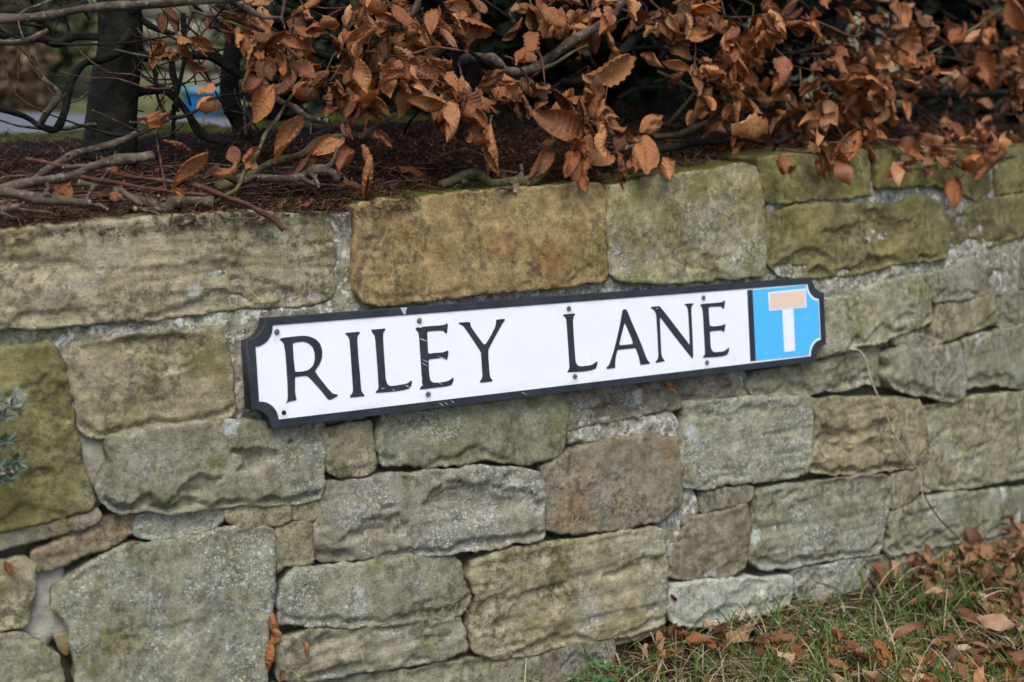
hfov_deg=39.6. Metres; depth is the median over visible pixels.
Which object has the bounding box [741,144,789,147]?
fallen twig
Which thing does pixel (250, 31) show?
beech plant
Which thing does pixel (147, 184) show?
fallen twig
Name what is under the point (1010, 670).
fallen leaf
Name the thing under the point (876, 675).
fallen leaf
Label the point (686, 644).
fallen leaf
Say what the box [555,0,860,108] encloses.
evergreen
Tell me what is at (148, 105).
bank
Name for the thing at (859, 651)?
fallen leaf
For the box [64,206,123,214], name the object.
fallen twig
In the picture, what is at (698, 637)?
fallen leaf
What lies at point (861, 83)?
beech plant
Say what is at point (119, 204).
fallen twig
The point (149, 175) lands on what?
fallen twig
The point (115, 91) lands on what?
beech plant
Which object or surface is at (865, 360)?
dry stem
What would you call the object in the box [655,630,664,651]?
fallen leaf
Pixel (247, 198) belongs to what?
fallen twig
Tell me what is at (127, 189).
fallen twig
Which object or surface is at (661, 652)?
fallen leaf
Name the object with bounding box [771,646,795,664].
fallen leaf
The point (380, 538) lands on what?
stone wall
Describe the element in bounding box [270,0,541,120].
evergreen
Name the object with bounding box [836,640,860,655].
fallen leaf
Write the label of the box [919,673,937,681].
fallen leaf
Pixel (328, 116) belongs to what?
mossy lawn
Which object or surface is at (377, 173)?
fallen twig
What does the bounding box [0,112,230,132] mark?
road
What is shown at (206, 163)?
fallen twig
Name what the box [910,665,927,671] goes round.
fallen leaf
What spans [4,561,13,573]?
caught leaf
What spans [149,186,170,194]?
fallen leaf
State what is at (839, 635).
fallen leaf
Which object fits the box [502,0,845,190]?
beech plant
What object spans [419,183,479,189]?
fallen twig
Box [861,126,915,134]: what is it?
fallen twig
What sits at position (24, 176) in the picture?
fallen twig
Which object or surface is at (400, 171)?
fallen twig
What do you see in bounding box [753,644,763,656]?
fallen leaf
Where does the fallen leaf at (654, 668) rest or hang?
on the ground at (686, 653)
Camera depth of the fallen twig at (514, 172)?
2.36 m
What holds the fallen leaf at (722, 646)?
on the ground at (686, 653)
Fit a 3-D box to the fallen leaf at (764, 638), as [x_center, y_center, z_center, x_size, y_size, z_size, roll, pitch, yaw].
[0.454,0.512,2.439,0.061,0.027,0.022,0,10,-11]
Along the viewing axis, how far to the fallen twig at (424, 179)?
2.24 m
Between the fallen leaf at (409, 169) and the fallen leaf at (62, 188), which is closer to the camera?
the fallen leaf at (62, 188)
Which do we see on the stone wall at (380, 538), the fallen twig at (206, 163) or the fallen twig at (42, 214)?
the fallen twig at (42, 214)
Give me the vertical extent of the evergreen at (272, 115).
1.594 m
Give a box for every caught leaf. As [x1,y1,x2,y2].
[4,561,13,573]
[265,639,275,669]
[269,613,281,642]
[279,670,285,680]
[304,641,308,656]
[666,380,676,393]
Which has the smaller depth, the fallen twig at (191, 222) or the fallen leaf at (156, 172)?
the fallen twig at (191, 222)
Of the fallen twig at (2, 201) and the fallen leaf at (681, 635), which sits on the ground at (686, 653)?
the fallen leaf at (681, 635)
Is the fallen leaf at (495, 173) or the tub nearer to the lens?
the fallen leaf at (495, 173)
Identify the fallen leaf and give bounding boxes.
[53,182,72,196]
[100,154,118,175]
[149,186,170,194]
[152,168,160,181]
[291,181,316,192]
[293,198,314,208]
[343,178,370,192]
[397,165,424,177]
[465,160,480,169]
[484,160,506,178]
[639,132,652,137]
[642,644,648,654]
[645,666,674,677]
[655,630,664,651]
[658,649,672,657]
[663,623,676,636]
[665,647,678,657]
[672,631,691,636]
[678,633,685,639]
[682,643,696,656]
[686,631,716,648]
[698,676,717,681]
[701,130,716,148]
[704,619,718,626]
[710,624,726,634]
[714,642,730,651]
[720,626,725,643]
[731,147,739,154]
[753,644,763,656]
[754,641,773,650]
[761,632,790,645]
[769,629,800,643]
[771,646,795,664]
[788,637,804,669]
[790,652,801,671]
[800,636,812,644]
[817,644,839,653]
[827,655,852,671]
[829,673,847,681]
[832,628,846,641]
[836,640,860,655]
[846,646,869,657]
[852,651,874,661]
[862,659,884,673]
[862,670,882,681]
[872,635,892,662]
[873,648,886,668]
[888,649,909,668]
[899,668,925,681]
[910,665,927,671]
[911,651,939,672]
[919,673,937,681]
[926,649,935,667]
[940,665,957,678]
[953,661,969,679]
[954,654,975,670]
[973,654,981,672]
[973,664,983,681]
[1001,662,1022,681]
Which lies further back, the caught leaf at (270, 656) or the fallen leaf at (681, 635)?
the fallen leaf at (681, 635)
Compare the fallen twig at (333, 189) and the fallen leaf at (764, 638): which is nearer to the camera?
the fallen twig at (333, 189)
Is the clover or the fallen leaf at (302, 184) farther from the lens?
the clover
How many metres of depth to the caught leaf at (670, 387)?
2.43 m
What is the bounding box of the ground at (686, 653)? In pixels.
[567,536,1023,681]
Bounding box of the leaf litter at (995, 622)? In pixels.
[690,515,1023,675]
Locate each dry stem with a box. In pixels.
[850,348,923,500]
[922,489,964,545]
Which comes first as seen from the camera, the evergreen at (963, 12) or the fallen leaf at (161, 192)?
the fallen leaf at (161, 192)
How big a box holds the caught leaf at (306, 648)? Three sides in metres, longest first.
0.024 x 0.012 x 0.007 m
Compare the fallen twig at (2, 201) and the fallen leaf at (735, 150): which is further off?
the fallen leaf at (735, 150)
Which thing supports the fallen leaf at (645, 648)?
on the ground at (686, 653)
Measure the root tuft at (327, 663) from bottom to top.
0.030 m
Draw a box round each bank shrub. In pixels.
[0,0,97,86]
[0,24,61,111]
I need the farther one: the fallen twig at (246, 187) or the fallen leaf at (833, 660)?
the fallen leaf at (833, 660)
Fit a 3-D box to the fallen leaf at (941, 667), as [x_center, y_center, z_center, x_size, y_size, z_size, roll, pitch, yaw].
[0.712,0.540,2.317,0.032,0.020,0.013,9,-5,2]
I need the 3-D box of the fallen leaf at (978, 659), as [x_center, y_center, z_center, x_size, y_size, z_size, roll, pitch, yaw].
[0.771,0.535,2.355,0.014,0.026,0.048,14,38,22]
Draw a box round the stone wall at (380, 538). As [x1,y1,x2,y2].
[0,142,1023,681]
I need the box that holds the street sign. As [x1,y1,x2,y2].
[241,277,825,427]
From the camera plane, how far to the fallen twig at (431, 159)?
2.38 m
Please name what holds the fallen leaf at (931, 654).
on the ground at (686, 653)
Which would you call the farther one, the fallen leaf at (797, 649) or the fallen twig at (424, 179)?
the fallen leaf at (797, 649)
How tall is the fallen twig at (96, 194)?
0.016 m
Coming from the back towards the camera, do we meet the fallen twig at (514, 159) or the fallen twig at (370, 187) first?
the fallen twig at (514, 159)
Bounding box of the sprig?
[0,392,30,486]
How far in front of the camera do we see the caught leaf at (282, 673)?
2.02 m
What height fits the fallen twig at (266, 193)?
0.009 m
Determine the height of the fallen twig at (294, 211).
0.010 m
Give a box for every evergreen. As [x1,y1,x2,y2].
[208,0,336,121]
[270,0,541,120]
[404,0,708,115]
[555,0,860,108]
[850,0,1023,125]
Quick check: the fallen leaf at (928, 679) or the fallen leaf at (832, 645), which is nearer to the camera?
the fallen leaf at (928, 679)
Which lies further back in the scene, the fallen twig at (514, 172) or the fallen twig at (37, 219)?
the fallen twig at (514, 172)
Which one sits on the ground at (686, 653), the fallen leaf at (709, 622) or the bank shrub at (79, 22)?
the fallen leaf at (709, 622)
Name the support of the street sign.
attached to the stone wall at (380, 538)
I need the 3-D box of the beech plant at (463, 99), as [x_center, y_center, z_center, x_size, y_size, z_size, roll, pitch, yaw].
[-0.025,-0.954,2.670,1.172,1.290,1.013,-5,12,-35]
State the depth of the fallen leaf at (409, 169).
2.32 m
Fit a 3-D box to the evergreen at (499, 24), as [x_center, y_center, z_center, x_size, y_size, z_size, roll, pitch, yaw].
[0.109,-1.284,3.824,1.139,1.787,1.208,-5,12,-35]
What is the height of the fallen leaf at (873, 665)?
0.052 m
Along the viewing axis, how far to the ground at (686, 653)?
2.51 m
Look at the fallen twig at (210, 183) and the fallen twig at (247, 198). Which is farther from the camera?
the fallen twig at (210, 183)
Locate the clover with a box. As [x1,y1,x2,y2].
[564,658,623,681]
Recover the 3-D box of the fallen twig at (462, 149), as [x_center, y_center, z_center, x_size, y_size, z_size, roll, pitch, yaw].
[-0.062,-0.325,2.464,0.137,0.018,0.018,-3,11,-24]
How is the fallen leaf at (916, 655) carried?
on the ground at (686, 653)
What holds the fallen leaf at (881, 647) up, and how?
on the ground at (686, 653)
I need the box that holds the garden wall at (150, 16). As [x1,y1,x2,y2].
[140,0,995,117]
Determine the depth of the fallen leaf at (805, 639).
2.44 m
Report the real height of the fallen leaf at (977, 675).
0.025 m
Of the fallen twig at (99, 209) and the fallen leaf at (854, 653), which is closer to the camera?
the fallen twig at (99, 209)
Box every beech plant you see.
[0,0,336,231]
[35,0,447,214]
[291,0,702,199]
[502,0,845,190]
[690,0,1023,208]
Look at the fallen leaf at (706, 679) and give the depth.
2.29 m
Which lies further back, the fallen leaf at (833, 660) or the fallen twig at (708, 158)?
the fallen twig at (708, 158)
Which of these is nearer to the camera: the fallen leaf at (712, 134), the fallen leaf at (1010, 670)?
the fallen leaf at (1010, 670)
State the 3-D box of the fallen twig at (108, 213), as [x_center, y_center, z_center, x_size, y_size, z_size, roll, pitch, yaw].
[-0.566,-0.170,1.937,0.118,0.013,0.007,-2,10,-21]
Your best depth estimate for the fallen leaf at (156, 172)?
2.14 m
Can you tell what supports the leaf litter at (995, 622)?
on the ground at (686, 653)
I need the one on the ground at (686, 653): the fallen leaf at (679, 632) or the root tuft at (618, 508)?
the fallen leaf at (679, 632)
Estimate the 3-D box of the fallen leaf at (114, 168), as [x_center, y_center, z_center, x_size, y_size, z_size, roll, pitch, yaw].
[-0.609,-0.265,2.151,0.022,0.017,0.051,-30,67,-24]
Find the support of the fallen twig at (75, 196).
on the conifer litter at (313, 204)
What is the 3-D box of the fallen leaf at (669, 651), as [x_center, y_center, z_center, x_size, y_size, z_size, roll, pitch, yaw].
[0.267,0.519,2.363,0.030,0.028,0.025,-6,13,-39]
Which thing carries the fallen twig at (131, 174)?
on the conifer litter at (313, 204)
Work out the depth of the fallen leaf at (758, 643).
2.43 m
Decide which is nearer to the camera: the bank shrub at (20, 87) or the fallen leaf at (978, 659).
the fallen leaf at (978, 659)
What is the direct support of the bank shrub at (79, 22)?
on the bank at (148, 105)
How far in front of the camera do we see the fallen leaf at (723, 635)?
2.43 m
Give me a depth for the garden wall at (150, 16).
11.01 m
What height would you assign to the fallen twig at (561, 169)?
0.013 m
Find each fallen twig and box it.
[0,175,76,183]
[0,199,20,202]
[2,217,63,221]
[20,195,125,206]
[29,196,103,208]
[34,213,64,216]
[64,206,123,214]
[72,211,132,215]
[74,189,145,198]
[103,182,168,189]
[108,202,134,210]
[112,171,152,175]
[118,173,176,178]
[124,184,179,190]
[154,163,232,166]
[179,210,257,226]
[198,179,285,185]
[203,180,259,185]
[204,188,309,193]
[222,186,264,192]
[222,197,272,203]
[225,199,322,206]
[229,207,314,212]
[236,169,295,173]
[320,180,417,187]
[322,188,350,189]
[335,195,361,210]
[349,167,399,178]
[372,178,426,188]
[373,165,433,171]
[415,158,440,164]
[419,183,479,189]
[440,148,510,158]
[481,154,538,167]
[497,170,517,176]
[548,168,592,170]
[669,134,722,141]
[705,150,716,159]
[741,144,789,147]
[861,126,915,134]
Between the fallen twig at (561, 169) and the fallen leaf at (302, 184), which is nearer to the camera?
the fallen leaf at (302, 184)
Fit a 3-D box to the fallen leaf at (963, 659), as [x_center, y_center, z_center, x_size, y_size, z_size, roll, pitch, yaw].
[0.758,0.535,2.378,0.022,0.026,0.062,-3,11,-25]
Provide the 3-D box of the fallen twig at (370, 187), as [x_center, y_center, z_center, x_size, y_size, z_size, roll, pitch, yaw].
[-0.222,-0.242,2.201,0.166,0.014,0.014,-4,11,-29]
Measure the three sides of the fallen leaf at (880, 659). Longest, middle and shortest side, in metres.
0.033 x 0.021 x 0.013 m
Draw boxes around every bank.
[1,0,937,115]
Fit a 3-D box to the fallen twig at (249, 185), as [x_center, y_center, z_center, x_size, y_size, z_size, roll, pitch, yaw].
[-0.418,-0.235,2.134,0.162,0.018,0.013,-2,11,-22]
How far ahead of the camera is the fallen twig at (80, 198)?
1.99 m
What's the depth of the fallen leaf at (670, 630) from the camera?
2.40 m
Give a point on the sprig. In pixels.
(8, 472)
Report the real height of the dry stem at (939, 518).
0.181 m
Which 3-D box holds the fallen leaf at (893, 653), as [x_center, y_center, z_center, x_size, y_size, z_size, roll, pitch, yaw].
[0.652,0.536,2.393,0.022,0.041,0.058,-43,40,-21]
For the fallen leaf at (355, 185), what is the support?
on the conifer litter at (313, 204)
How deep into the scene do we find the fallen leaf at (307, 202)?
2.04 m
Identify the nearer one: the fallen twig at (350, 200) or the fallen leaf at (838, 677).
the fallen twig at (350, 200)
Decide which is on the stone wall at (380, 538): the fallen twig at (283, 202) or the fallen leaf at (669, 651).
the fallen twig at (283, 202)
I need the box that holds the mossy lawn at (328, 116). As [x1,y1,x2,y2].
[0,105,551,143]
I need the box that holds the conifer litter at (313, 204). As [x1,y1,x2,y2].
[0,96,1023,245]
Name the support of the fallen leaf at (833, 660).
on the ground at (686, 653)
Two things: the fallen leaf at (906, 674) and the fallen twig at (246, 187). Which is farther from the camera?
the fallen leaf at (906, 674)
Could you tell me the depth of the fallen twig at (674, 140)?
2.73 m
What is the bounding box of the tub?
[180,87,223,117]
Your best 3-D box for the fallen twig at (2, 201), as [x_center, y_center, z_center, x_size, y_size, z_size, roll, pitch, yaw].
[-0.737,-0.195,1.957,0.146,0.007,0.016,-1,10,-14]
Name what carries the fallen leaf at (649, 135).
on the conifer litter at (313, 204)
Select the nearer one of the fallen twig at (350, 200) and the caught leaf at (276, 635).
the caught leaf at (276, 635)
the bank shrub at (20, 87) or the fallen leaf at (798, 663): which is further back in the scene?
the bank shrub at (20, 87)
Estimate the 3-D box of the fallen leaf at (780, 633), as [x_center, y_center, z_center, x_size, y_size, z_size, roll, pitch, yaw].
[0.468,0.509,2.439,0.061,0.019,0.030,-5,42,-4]
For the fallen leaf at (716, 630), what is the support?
on the ground at (686, 653)

